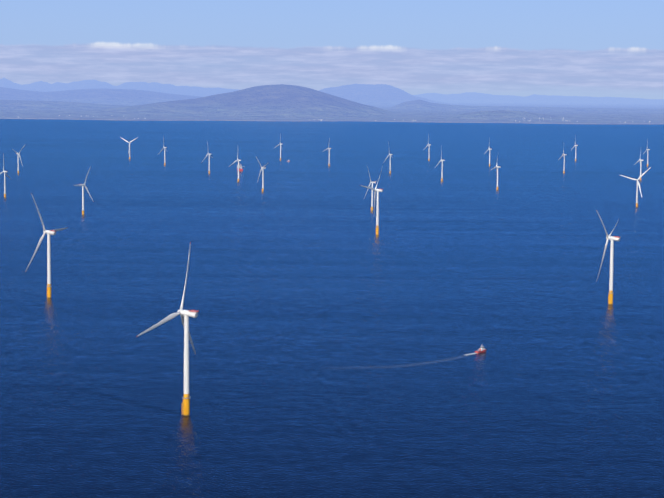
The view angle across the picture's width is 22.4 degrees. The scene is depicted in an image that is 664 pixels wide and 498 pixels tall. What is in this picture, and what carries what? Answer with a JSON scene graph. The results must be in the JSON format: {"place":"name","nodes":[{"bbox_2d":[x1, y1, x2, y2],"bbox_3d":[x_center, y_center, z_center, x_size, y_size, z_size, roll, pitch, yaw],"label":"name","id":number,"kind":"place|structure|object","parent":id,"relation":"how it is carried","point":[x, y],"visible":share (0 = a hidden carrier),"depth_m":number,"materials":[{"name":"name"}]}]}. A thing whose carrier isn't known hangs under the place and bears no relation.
{"place":"outdoors","nodes":[
{"label":"outdoors","id":0,"kind":"place"},
{"bbox_2d":[0,119,663,497],"bbox_3d":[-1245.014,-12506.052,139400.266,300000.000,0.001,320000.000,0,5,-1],"label":"sea","id":1,"kind":"structure","parent":0,"point":[304,283],"depth_m":2691.94,"materials":[{"name":"liquid"}]},
{"bbox_2d":[46,284,51,297],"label":"turbine foundation","id":2,"kind":"object","parent":1,"relation":"on","point":[48,286],"visible":0.92,"depth_m":2828.35,"materials":[{"name":"yellow paint"}]},
{"bbox_2d":[26,194,66,283],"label":"wind turbine","id":3,"kind":"object","parent":2,"relation":"on","point":[49,232],"visible":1,"depth_m":2821.58,"materials":[{"name":"white paint"}]},
{"bbox_2d":[182,394,190,415],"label":"turbine foundation","id":4,"kind":"object","parent":1,"relation":"in","point":[186,406],"visible":0.94,"depth_m":1804.27,"materials":[{"name":"yellow paint"}]},
{"bbox_2d":[136,242,198,397],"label":"wind turbine","id":5,"kind":"object","parent":4,"relation":"on","point":[185,315],"visible":1,"depth_m":1798.94,"materials":[{"name":"white paint"}]},
{"bbox_2d":[475,345,485,352],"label":"boat","id":6,"kind":"object","parent":1,"relation":"on","point":[481,349],"visible":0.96,"depth_m":2269.99,"materials":[{"name":"white paint"}]},
{"bbox_2d":[608,291,613,304],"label":"turbine foundation","id":7,"kind":"object","parent":1,"relation":"on","point":[610,299],"visible":0.98,"depth_m":2801.92,"materials":[{"name":"yellow paint"}]},
{"bbox_2d":[596,210,620,292],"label":"wind turbine","id":8,"kind":"object","parent":7,"relation":"on","point":[613,238],"visible":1,"depth_m":2796.91,"materials":[{"name":"white paint"}]},
{"bbox_2d":[0,78,663,123],"bbox_3d":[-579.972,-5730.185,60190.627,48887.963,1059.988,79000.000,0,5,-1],"label":"terrain","id":9,"kind":"structure","parent":0,"point":[100,100],"depth_m":28505.80,"materials":[{"name":"blue"}]},
{"bbox_2d":[0,0,663,98],"label":"sky","id":10,"kind":"structure","parent":0,"point":[590,48],"materials":[{"name":"blue"}]},
{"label":"transition piece","id":11,"kind":"object","parent":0,"visible":0},
{"bbox_2d":[360,166,382,225],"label":"wind turbine","id":12,"kind":"object","parent":11,"relation":"on","point":[377,208],"visible":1,"depth_m":4152.20,"materials":[{"name":"white paint"}]},
{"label":"transition piece","id":13,"kind":"object","parent":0,"visible":0},
{"bbox_2d":[364,166,375,206],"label":"wind turbine","id":14,"kind":"object","parent":13,"relation":"on","point":[372,182],"visible":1,"depth_m":5022.26,"materials":[{"name":"white paint"}]},
{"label":"transition piece","id":15,"kind":"object","parent":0,"visible":0},
{"bbox_2d":[383,142,392,169],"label":"wind turbine","id":16,"kind":"object","parent":15,"relation":"on","point":[390,158],"visible":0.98,"depth_m":7399.58,"materials":[{"name":"white paint"}]},
{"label":"transition piece","id":17,"kind":"object","parent":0,"visible":0},
{"bbox_2d":[0,154,10,193],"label":"wind turbine","id":18,"kind":"object","parent":17,"relation":"on","point":[4,176],"visible":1,"depth_m":5506.33,"materials":[{"name":"white paint"}]},
{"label":"transition piece","id":19,"kind":"object","parent":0,"visible":0},
{"bbox_2d":[12,144,25,169],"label":"wind turbine","id":20,"kind":"object","parent":19,"relation":"on","point":[19,156],"visible":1,"depth_m":7126.45,"materials":[{"name":"white paint"}]},
{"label":"transition piece","id":21,"kind":"object","parent":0,"visible":0},
{"bbox_2d":[74,166,93,209],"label":"wind turbine","id":22,"kind":"object","parent":21,"relation":"on","point":[82,185],"visible":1,"depth_m":4759.19,"materials":[{"name":"white paint"}]},
{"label":"transition piece","id":23,"kind":"object","parent":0,"visible":0},
{"bbox_2d":[122,137,137,156],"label":"wind turbine","id":24,"kind":"object","parent":23,"relation":"on","point":[129,145],"visible":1,"depth_m":8773.48,"materials":[{"name":"white paint"}]},
{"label":"transition piece","id":25,"kind":"object","parent":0,"visible":0},
{"bbox_2d":[201,142,212,170],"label":"wind turbine","id":26,"kind":"object","parent":25,"relation":"on","point":[209,154],"visible":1,"depth_m":7269.31,"materials":[{"name":"white paint"}]},
{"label":"transition piece","id":27,"kind":"object","parent":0,"visible":0},
{"bbox_2d":[230,156,241,178],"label":"wind turbine","id":28,"kind":"object","parent":27,"relation":"on","point":[238,165],"visible":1,"depth_m":6611.46,"materials":[{"name":"white paint"}]},
{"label":"transition piece","id":29,"kind":"object","parent":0,"visible":0},
{"bbox_2d":[256,157,267,187],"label":"wind turbine","id":30,"kind":"object","parent":29,"relation":"on","point":[262,168],"visible":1,"depth_m":5953.05,"materials":[{"name":"white paint"}]},
{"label":"transition piece","id":31,"kind":"object","parent":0,"visible":0},
{"bbox_2d":[425,134,430,157],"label":"wind turbine","id":32,"kind":"object","parent":31,"relation":"on","point":[429,146],"visible":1,"depth_m":8907.92,"materials":[{"name":"white paint"}]},
{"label":"transition piece","id":33,"kind":"object","parent":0,"visible":0},
{"bbox_2d":[436,150,444,177],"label":"wind turbine","id":34,"kind":"object","parent":33,"relation":"on","point":[441,160],"visible":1,"depth_m":6794.80,"materials":[{"name":"white paint"}]},
{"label":"transition piece","id":35,"kind":"object","parent":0,"visible":0},
{"bbox_2d":[491,158,500,186],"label":"wind turbine","id":36,"kind":"object","parent":35,"relation":"on","point":[496,167],"visible":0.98,"depth_m":6193.41,"materials":[{"name":"white paint"}]},
{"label":"transition piece","id":37,"kind":"object","parent":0,"visible":0},
{"bbox_2d":[559,150,566,169],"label":"wind turbine","id":38,"kind":"object","parent":37,"relation":"on","point":[563,155],"visible":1,"depth_m":7582.82,"materials":[{"name":"white paint"}]},
{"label":"transition piece","id":39,"kind":"object","parent":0,"visible":0},
{"bbox_2d":[621,167,650,202],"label":"wind turbine","id":40,"kind":"object","parent":39,"relation":"on","point":[638,183],"visible":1,"depth_m":5293.92,"materials":[{"name":"white paint"}]},
{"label":"transition piece","id":41,"kind":"object","parent":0,"visible":0},
{"bbox_2d":[634,152,643,175],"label":"wind turbine","id":42,"kind":"object","parent":41,"relation":"on","point":[640,164],"visible":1,"depth_m":6986.94,"materials":[{"name":"white paint"}]}
]}

